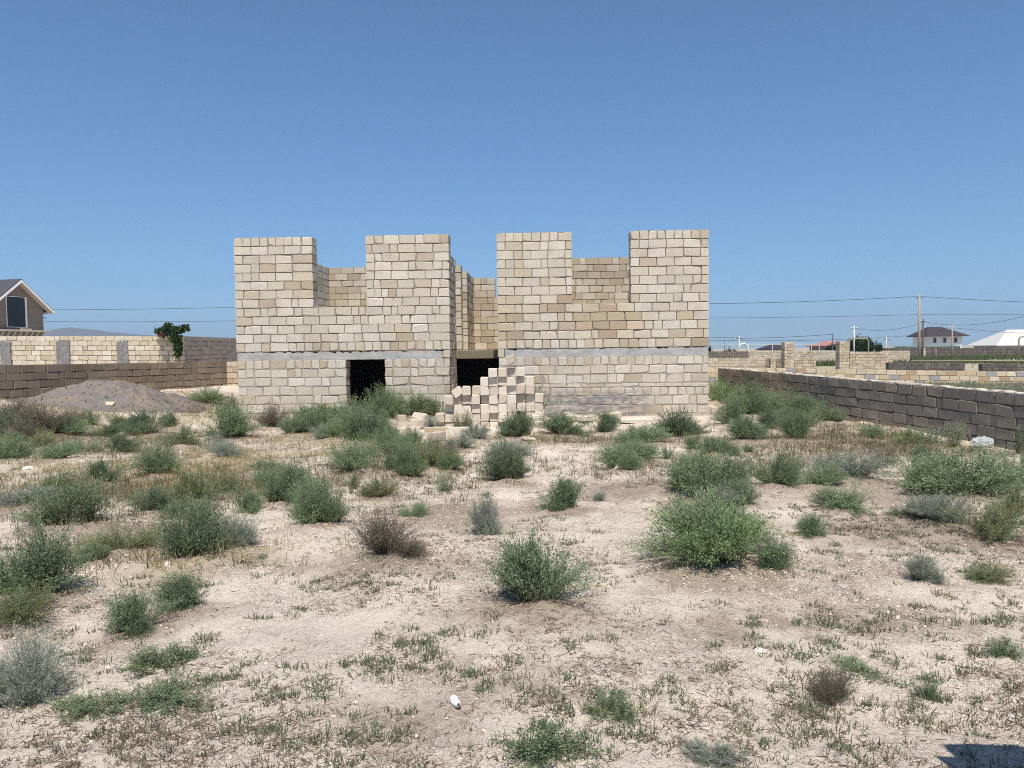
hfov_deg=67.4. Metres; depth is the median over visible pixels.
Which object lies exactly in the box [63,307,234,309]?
overhead cable
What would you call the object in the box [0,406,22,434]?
dark shrub
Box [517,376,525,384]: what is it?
limestone block
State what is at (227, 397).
dry shrub
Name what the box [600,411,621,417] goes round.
limestone block
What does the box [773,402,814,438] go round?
green shrub
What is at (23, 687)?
sage bush
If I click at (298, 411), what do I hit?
green shrub
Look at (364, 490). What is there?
yellowish shrub
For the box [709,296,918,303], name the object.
overhead cable
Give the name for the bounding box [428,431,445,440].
limestone block
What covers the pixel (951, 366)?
slate wall
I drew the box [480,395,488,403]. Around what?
limestone block
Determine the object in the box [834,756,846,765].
stone
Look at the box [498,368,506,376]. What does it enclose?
limestone block
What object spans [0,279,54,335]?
gabled house
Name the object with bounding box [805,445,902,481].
sage bush
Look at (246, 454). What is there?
dry grass
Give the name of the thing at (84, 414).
dry shrub
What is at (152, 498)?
dark shrub
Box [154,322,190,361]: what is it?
climbing plant
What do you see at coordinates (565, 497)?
dark shrub
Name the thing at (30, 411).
dry shrub
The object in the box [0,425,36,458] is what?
green shrub
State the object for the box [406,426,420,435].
limestone block
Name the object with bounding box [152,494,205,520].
green shrub
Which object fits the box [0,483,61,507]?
sage bush
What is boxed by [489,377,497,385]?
limestone block
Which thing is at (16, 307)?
window
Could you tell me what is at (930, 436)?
sparse shrub
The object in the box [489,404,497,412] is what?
limestone block
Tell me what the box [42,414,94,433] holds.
green shrub
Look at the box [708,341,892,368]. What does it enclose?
unfinished house
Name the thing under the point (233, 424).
green shrub
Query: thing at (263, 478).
green shrub
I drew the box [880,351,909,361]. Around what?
white wall
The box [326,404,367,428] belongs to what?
green shrub
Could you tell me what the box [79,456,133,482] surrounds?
dark shrub
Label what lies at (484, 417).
limestone block
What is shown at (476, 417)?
limestone block
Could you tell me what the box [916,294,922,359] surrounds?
utility pole
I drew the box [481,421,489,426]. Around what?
limestone block
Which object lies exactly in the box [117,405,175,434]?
dark shrub
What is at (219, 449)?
sage bush
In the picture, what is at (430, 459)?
yellowish shrub
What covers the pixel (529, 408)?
limestone block
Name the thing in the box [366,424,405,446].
green shrub
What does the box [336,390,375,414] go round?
green shrub
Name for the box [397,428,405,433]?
limestone block
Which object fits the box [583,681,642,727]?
creeping weed
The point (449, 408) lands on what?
limestone block
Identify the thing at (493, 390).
limestone block
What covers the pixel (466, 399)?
limestone block
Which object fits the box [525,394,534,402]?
limestone block
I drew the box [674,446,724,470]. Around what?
green shrub
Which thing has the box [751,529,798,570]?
dark shrub
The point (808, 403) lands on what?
dark shrub
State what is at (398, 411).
green shrub
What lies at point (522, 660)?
dry weeds
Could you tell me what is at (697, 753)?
sage bush
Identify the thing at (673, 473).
green shrub
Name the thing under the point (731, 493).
sage bush
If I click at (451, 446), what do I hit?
dry shrub
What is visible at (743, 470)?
dark shrub
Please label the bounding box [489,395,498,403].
limestone block
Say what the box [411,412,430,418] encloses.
limestone block
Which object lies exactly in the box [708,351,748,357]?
grey wall
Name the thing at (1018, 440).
sparse shrub
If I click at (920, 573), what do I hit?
sage bush
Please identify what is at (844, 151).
sky
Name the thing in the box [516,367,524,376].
limestone block
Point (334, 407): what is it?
dark shrub
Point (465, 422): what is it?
yellowish shrub
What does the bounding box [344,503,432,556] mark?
dry shrub
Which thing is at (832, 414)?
green shrub
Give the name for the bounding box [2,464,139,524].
green shrub
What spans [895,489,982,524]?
sage bush
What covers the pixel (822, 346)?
red roof house
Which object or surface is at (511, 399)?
limestone block
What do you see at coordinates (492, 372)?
limestone block
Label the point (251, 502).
green shrub
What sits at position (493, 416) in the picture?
limestone block
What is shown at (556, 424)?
dark shrub
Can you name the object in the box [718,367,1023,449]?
boundary wall
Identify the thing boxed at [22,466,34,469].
stone
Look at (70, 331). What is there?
mountain
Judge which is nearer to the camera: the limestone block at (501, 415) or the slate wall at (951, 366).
the limestone block at (501, 415)
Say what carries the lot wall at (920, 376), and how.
on the ground at (338, 631)
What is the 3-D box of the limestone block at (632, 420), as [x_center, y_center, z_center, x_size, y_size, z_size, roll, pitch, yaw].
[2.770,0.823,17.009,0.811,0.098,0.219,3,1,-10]
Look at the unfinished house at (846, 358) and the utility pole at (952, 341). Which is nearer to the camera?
the unfinished house at (846, 358)
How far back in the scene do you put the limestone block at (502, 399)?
16.79 m
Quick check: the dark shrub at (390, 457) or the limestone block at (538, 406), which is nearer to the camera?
the dark shrub at (390, 457)
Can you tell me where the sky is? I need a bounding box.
[0,0,1023,347]
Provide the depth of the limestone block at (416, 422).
16.56 m
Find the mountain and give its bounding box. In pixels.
[44,327,244,352]
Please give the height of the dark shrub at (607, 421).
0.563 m
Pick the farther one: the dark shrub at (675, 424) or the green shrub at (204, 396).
the green shrub at (204, 396)
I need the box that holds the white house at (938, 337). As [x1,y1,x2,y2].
[907,327,969,347]
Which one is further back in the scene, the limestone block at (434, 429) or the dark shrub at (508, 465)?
the limestone block at (434, 429)
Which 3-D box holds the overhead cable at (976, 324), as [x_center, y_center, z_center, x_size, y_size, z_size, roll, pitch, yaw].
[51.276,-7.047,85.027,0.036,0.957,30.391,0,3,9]
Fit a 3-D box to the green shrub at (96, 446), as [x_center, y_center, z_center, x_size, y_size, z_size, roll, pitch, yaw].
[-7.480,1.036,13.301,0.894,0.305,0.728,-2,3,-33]
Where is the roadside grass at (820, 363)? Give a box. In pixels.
[816,354,1023,366]
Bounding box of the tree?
[847,333,876,351]
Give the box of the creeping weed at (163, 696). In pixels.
[127,670,221,721]
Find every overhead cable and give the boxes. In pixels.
[45,321,200,321]
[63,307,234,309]
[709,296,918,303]
[719,332,944,340]
[752,314,917,317]
[920,296,1017,301]
[921,314,1015,314]
[923,316,1023,324]
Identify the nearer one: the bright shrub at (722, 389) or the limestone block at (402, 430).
the limestone block at (402, 430)
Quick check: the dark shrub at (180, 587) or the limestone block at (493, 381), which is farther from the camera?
the limestone block at (493, 381)
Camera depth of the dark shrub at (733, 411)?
16.37 m
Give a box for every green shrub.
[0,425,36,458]
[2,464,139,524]
[25,439,84,458]
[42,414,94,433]
[52,437,106,451]
[100,411,128,426]
[125,428,189,472]
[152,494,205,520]
[182,383,233,402]
[194,393,267,437]
[223,481,266,514]
[245,464,282,487]
[279,400,343,431]
[282,463,354,524]
[286,400,316,420]
[316,414,353,438]
[320,433,384,470]
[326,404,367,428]
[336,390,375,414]
[354,417,401,440]
[362,381,400,414]
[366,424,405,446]
[372,384,415,417]
[375,430,415,454]
[387,426,429,476]
[392,501,436,517]
[395,387,444,414]
[430,446,468,469]
[587,436,648,469]
[610,420,674,442]
[611,438,666,460]
[657,453,691,490]
[660,434,766,495]
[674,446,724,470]
[694,434,745,455]
[708,371,731,399]
[724,472,763,505]
[745,445,813,485]
[761,384,801,412]
[771,403,804,419]
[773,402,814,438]
[798,460,847,486]
[801,480,883,516]
[809,405,847,421]
[876,436,1023,501]
[905,452,950,482]
[975,447,1023,484]
[995,446,1023,472]
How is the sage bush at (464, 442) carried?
on the ground at (338, 631)
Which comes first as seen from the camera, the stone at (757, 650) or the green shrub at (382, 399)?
the stone at (757, 650)
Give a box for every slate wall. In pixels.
[886,362,964,370]
[978,364,1023,370]
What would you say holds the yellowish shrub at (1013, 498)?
on the ground at (338, 631)
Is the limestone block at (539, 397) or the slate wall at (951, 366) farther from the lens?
the slate wall at (951, 366)
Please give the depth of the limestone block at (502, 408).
16.80 m
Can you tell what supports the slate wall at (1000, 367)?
on the ground at (338, 631)
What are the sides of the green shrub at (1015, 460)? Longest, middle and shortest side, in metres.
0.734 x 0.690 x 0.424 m
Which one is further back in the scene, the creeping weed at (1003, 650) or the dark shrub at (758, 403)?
the dark shrub at (758, 403)
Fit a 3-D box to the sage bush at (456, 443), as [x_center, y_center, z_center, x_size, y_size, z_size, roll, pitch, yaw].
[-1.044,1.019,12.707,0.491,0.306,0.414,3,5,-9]
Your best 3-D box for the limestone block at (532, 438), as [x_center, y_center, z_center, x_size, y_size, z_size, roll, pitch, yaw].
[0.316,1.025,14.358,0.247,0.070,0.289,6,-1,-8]
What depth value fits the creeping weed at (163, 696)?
3.73 m
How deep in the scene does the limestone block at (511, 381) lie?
16.78 m
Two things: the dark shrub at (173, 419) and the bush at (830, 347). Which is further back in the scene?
the bush at (830, 347)
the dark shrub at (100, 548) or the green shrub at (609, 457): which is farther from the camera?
the green shrub at (609, 457)
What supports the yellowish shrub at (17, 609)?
on the ground at (338, 631)
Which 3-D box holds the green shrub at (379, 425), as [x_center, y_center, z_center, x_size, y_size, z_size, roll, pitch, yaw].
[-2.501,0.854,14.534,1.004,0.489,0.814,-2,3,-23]
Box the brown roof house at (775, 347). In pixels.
[756,345,794,349]
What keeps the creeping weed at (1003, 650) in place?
on the ground at (338, 631)
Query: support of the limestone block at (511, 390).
on the limestone block at (511, 399)
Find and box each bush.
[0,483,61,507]
[0,616,88,708]
[198,430,237,449]
[204,439,251,456]
[216,508,263,546]
[302,421,336,439]
[421,416,441,426]
[443,440,461,452]
[445,429,481,447]
[460,420,494,438]
[461,491,505,535]
[476,437,536,458]
[589,490,606,501]
[671,735,756,767]
[692,482,745,506]
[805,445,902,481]
[825,342,835,349]
[874,341,883,351]
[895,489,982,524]
[895,550,951,584]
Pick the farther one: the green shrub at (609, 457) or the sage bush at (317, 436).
the sage bush at (317, 436)
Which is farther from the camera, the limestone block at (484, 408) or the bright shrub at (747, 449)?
the limestone block at (484, 408)
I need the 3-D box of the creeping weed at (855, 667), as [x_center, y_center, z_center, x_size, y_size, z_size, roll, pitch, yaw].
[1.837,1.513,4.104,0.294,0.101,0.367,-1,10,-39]
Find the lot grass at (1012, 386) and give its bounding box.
[881,378,1023,391]
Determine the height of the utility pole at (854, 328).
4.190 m
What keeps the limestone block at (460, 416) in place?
on the limestone block
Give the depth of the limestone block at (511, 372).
16.85 m
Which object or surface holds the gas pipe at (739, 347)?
on the ground at (338, 631)
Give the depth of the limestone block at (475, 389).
17.07 m
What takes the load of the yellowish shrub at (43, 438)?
on the ground at (338, 631)
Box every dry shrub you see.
[0,394,44,418]
[0,413,47,440]
[1,400,91,432]
[7,402,48,423]
[69,408,94,419]
[216,390,238,413]
[249,398,291,426]
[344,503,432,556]
[416,432,465,459]
[803,655,862,707]
[869,441,902,464]
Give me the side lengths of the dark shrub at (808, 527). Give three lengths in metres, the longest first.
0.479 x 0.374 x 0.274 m
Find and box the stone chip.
[102,401,114,405]
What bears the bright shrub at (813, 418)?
on the ground at (338, 631)
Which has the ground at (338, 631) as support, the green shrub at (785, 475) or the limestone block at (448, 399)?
the green shrub at (785, 475)
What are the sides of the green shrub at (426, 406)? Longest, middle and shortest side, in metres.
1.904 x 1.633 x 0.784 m
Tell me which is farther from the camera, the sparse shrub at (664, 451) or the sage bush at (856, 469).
the sparse shrub at (664, 451)
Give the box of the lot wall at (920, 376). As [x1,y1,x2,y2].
[708,367,1023,386]
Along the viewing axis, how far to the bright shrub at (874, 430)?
13.98 m
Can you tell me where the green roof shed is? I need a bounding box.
[894,345,962,347]
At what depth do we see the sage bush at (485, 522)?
7.00 m
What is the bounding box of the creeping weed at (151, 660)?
[111,639,218,682]
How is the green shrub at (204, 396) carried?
on the ground at (338, 631)
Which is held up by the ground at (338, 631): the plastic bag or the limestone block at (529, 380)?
the plastic bag
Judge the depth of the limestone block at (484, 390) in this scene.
16.82 m
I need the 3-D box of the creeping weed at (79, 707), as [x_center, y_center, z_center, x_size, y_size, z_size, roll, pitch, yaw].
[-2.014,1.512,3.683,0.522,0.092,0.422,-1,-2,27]
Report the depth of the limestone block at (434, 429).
16.12 m
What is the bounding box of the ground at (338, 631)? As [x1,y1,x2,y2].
[0,345,1023,767]
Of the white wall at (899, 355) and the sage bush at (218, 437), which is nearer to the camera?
the sage bush at (218, 437)
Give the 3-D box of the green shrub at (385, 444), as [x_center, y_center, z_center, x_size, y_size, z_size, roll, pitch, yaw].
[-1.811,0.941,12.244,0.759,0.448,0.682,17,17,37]
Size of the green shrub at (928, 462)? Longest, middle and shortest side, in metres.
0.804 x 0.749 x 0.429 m
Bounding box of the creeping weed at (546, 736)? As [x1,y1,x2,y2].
[498,711,611,767]
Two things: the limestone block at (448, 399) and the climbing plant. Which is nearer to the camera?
the limestone block at (448, 399)
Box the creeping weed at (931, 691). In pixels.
[907,673,945,700]
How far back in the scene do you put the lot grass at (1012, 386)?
27.43 m
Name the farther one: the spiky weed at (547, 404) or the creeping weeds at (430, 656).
the spiky weed at (547, 404)
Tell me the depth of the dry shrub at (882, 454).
10.85 m
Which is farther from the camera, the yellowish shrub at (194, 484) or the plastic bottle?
the yellowish shrub at (194, 484)
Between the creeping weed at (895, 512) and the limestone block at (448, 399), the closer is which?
the creeping weed at (895, 512)
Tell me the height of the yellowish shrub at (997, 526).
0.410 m
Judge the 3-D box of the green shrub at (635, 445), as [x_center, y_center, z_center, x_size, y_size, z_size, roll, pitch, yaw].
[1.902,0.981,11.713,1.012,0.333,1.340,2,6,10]
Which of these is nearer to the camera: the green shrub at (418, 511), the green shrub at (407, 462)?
the green shrub at (418, 511)
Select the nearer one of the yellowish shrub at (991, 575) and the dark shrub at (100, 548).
the yellowish shrub at (991, 575)
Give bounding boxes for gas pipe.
[709,344,819,350]
[738,343,748,351]
[849,338,868,351]
[911,360,1023,367]
[1018,336,1023,359]
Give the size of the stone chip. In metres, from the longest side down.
0.320 x 0.140 x 0.030 m
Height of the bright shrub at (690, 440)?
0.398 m
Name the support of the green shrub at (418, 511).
on the ground at (338, 631)
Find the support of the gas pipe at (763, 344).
on the ground at (338, 631)
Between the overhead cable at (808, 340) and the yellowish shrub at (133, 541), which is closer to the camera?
the yellowish shrub at (133, 541)
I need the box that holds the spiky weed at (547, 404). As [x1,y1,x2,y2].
[534,382,554,410]
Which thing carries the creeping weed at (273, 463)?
on the ground at (338, 631)
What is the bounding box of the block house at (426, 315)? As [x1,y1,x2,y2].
[234,229,708,418]
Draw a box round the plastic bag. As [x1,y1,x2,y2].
[970,436,993,447]
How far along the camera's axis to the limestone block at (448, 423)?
16.89 m
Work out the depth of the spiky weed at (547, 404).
17.55 m
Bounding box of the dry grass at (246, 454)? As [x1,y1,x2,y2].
[0,384,436,579]
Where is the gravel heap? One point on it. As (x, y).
(91, 394)
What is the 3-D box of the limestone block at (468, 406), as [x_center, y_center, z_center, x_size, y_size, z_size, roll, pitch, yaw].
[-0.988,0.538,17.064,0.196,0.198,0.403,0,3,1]
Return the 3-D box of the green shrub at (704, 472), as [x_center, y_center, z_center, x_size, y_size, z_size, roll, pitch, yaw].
[2.186,0.887,8.405,1.092,0.678,1.446,4,-1,-4]
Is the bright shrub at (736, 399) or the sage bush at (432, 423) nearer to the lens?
the sage bush at (432, 423)
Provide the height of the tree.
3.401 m
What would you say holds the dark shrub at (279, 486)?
on the ground at (338, 631)
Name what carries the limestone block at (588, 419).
on the ground at (338, 631)
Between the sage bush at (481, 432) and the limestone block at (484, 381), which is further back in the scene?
the limestone block at (484, 381)
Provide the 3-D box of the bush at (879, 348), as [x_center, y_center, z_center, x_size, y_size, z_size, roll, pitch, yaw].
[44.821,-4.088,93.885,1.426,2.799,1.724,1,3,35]
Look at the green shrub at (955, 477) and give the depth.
8.49 m
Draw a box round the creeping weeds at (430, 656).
[40,482,1023,767]
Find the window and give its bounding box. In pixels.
[5,296,27,327]
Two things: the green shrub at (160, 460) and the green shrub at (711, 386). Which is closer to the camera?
the green shrub at (160, 460)
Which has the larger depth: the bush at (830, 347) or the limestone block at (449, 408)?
the bush at (830, 347)
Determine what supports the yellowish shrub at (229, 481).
on the ground at (338, 631)
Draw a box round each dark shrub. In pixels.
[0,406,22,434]
[72,538,116,562]
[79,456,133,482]
[87,421,127,436]
[95,584,184,643]
[99,430,142,451]
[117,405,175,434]
[123,481,173,510]
[147,556,214,611]
[156,408,180,425]
[258,452,317,502]
[276,415,303,433]
[307,400,333,416]
[311,399,353,426]
[336,401,392,439]
[359,401,392,427]
[379,446,400,469]
[400,426,434,450]
[471,437,535,479]
[474,523,614,603]
[494,406,537,436]
[527,473,590,511]
[535,408,596,437]
[586,406,621,431]
[647,403,710,436]
[705,398,748,423]
[717,454,760,483]
[720,411,772,438]
[724,378,767,403]
[739,387,779,414]
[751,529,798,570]
[755,407,792,429]
[788,391,829,414]
[791,505,837,538]
[903,440,947,465]
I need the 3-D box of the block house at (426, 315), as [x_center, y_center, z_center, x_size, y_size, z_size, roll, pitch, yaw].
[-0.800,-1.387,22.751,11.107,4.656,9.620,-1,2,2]
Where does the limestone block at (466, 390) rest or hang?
on the limestone block at (466, 399)
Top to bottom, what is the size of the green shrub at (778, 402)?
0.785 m
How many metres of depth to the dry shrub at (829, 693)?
3.72 m
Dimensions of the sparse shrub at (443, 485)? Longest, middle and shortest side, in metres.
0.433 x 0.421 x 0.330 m
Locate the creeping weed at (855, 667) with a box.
[828,652,890,686]
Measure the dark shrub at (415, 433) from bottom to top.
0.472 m
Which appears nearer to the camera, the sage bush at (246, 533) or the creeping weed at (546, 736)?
the creeping weed at (546, 736)
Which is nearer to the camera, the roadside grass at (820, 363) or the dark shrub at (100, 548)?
the dark shrub at (100, 548)
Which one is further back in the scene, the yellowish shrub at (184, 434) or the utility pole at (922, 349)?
the utility pole at (922, 349)
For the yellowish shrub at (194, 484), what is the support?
on the ground at (338, 631)
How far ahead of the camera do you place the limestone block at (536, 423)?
16.60 m
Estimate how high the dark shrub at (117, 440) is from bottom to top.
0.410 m
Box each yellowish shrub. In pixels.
[0,579,80,627]
[27,428,59,445]
[34,464,89,492]
[77,519,169,553]
[151,421,204,444]
[165,459,227,499]
[203,469,247,492]
[342,471,360,487]
[356,473,402,496]
[358,438,385,456]
[402,437,450,466]
[450,408,473,427]
[885,424,930,442]
[938,492,1023,541]
[961,557,1021,584]
[996,475,1023,516]
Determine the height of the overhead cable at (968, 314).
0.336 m
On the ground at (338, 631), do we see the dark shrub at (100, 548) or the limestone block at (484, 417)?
the dark shrub at (100, 548)
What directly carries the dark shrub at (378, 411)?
on the ground at (338, 631)
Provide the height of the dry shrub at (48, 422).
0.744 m
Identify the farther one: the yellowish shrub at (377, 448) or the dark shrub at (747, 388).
the dark shrub at (747, 388)
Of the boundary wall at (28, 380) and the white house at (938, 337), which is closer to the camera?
the boundary wall at (28, 380)
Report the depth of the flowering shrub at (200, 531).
6.18 m
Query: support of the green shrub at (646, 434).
on the ground at (338, 631)
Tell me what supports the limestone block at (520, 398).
on the limestone block at (519, 405)
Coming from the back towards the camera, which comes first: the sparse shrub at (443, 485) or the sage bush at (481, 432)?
the sage bush at (481, 432)
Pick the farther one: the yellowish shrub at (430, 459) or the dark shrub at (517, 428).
the dark shrub at (517, 428)
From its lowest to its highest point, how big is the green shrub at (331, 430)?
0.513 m
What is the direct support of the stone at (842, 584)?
on the ground at (338, 631)
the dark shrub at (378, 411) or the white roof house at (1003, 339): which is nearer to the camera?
the dark shrub at (378, 411)
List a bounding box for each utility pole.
[851,326,856,351]
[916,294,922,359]
[921,319,926,355]
[950,325,954,355]
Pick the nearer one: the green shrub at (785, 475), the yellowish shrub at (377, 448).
the green shrub at (785, 475)
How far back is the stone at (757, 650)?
4.19 m
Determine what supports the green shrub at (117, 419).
on the ground at (338, 631)
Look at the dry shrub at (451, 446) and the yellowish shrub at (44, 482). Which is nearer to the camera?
the yellowish shrub at (44, 482)
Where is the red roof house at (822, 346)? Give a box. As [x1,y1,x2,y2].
[805,341,850,351]
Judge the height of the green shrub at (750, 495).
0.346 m
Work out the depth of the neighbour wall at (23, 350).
32.53 m
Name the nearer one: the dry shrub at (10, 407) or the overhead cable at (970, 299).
the dry shrub at (10, 407)
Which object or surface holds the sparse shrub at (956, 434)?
on the ground at (338, 631)
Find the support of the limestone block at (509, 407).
on the limestone block
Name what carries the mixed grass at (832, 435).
on the ground at (338, 631)
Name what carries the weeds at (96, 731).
on the ground at (338, 631)
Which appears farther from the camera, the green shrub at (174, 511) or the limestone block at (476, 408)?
the limestone block at (476, 408)
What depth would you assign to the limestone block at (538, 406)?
17.13 m
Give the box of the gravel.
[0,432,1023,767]
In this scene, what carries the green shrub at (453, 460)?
on the ground at (338, 631)
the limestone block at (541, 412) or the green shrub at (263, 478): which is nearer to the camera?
the green shrub at (263, 478)
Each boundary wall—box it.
[0,361,238,399]
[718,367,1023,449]
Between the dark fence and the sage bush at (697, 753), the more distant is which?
the dark fence
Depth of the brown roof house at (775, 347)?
116.34 m
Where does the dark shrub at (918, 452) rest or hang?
on the ground at (338, 631)
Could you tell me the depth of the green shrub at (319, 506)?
7.36 m
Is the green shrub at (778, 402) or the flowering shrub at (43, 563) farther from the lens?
the green shrub at (778, 402)
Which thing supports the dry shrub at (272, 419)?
on the ground at (338, 631)
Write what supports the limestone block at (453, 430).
on the ground at (338, 631)
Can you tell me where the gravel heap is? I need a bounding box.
[7,379,207,413]
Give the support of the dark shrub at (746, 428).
on the ground at (338, 631)
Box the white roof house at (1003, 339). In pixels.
[966,329,1023,347]
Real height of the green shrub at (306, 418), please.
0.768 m
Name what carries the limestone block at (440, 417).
on the limestone block
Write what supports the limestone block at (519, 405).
on the limestone block
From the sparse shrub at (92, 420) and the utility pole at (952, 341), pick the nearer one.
the sparse shrub at (92, 420)
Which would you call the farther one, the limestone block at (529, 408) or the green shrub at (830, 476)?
the limestone block at (529, 408)
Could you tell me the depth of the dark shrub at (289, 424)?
15.87 m
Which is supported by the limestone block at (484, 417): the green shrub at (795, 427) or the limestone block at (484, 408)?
the limestone block at (484, 408)
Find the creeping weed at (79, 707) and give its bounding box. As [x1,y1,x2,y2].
[38,685,146,723]
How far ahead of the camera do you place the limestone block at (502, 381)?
16.85 m
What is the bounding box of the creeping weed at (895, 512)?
[878,506,925,517]
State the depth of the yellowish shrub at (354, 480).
9.70 m
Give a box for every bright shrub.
[618,479,800,566]
[679,428,702,448]
[708,379,744,403]
[714,390,753,413]
[742,444,754,451]
[792,408,826,426]
[851,422,888,437]
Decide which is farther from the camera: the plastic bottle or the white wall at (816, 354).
the white wall at (816, 354)
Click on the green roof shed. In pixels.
(932, 346)
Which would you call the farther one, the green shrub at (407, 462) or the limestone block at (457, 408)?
the limestone block at (457, 408)
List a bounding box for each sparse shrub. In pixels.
[84,408,103,424]
[431,468,461,491]
[658,444,674,458]
[911,422,947,444]
[932,417,970,446]
[1009,421,1023,453]
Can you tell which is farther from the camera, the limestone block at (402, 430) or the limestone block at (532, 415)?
the limestone block at (532, 415)
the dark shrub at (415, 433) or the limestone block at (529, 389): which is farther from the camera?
the limestone block at (529, 389)
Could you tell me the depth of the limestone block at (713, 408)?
17.89 m
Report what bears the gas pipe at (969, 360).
on the ground at (338, 631)
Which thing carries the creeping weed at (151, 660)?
on the ground at (338, 631)
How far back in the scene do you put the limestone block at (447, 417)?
16.86 m
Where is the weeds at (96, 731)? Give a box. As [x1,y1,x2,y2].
[0,437,1023,767]
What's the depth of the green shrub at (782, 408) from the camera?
16.05 m
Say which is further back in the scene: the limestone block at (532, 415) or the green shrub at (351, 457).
the limestone block at (532, 415)
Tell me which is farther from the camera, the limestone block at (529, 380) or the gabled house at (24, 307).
the gabled house at (24, 307)
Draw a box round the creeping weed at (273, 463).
[247,458,286,470]
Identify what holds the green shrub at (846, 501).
on the ground at (338, 631)
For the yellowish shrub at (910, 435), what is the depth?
13.26 m
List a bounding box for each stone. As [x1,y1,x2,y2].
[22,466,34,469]
[753,647,767,654]
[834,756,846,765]
[835,583,848,587]
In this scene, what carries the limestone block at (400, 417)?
on the ground at (338, 631)
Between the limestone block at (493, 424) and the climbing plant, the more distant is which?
the climbing plant
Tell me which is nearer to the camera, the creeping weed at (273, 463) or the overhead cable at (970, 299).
the creeping weed at (273, 463)
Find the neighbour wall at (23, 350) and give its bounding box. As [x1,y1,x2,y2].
[0,336,238,372]
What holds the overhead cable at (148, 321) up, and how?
attached to the utility pole
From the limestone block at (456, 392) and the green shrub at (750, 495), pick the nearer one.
the green shrub at (750, 495)
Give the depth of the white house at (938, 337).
170.07 m
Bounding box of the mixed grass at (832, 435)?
[0,393,1022,586]
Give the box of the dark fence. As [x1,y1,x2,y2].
[883,348,1023,356]
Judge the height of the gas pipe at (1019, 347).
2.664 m
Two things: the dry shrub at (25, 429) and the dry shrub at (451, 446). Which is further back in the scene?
the dry shrub at (25, 429)
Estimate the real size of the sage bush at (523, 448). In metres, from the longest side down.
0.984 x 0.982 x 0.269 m
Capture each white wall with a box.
[749,350,835,361]
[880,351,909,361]
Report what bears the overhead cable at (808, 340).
attached to the utility pole
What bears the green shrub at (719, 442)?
on the ground at (338, 631)
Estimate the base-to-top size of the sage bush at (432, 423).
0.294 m
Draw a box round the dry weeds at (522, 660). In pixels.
[0,448,1023,767]
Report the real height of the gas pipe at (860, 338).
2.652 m
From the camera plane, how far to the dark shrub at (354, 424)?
14.61 m
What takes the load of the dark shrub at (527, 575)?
on the ground at (338, 631)
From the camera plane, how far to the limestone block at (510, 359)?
16.69 m
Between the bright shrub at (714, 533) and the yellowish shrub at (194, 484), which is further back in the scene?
the yellowish shrub at (194, 484)
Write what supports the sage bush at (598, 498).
on the ground at (338, 631)
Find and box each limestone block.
[391,414,406,421]
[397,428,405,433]
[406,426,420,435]
[410,418,428,427]
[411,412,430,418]
[424,426,445,431]
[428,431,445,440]
[435,412,444,422]
[444,395,453,404]
[445,404,454,412]
[445,413,453,421]
[445,422,453,426]
[448,427,468,436]
[451,386,461,397]
[453,413,462,421]
[454,395,461,403]
[454,404,462,412]
[462,386,470,395]
[462,395,470,403]
[462,404,471,412]
[471,394,479,403]
[472,385,479,394]
[472,404,480,412]
[472,412,480,421]
[480,377,488,385]
[480,386,488,394]
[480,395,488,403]
[480,404,488,412]
[481,413,488,421]
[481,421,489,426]
[488,368,497,377]
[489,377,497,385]
[489,386,498,394]
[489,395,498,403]
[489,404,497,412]
[489,413,498,421]
[489,421,498,427]
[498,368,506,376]
[498,377,506,385]
[498,386,507,394]
[498,395,506,403]
[498,404,506,412]
[498,412,507,421]
[506,354,515,364]
[507,368,515,376]
[507,377,515,385]
[507,385,517,394]
[507,394,516,403]
[507,404,516,412]
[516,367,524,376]
[516,385,525,393]
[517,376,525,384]
[517,394,525,402]
[517,402,525,411]
[522,437,535,440]
[525,376,534,384]
[525,385,533,393]
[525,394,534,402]
[526,403,534,411]
[528,414,540,421]
[531,420,547,427]
[534,402,542,410]
[535,393,543,401]
[535,410,544,419]
[575,415,595,420]
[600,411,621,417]
[618,418,655,422]
[711,406,717,414]
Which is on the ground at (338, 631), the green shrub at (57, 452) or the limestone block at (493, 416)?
the green shrub at (57, 452)
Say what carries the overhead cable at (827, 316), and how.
attached to the utility pole
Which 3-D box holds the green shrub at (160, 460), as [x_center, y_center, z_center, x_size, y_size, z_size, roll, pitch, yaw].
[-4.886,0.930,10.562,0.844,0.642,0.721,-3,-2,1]
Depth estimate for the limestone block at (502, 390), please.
16.87 m
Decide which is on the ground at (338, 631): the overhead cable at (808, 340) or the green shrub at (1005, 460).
the green shrub at (1005, 460)
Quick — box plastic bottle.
[449,695,460,707]
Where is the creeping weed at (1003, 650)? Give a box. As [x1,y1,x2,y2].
[979,635,1023,662]
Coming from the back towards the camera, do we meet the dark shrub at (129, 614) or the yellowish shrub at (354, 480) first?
the yellowish shrub at (354, 480)
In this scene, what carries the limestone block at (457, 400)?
on the limestone block at (457, 408)
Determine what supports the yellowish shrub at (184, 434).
on the ground at (338, 631)
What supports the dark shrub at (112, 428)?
on the ground at (338, 631)
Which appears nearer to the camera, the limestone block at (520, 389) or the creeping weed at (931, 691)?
the creeping weed at (931, 691)
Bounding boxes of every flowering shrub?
[0,501,101,598]
[143,470,245,560]
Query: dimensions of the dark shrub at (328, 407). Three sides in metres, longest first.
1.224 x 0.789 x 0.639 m
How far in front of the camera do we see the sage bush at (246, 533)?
6.51 m
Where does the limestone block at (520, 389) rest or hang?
on the limestone block at (520, 398)
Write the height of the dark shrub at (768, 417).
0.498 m
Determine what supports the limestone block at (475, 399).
on the limestone block at (476, 408)

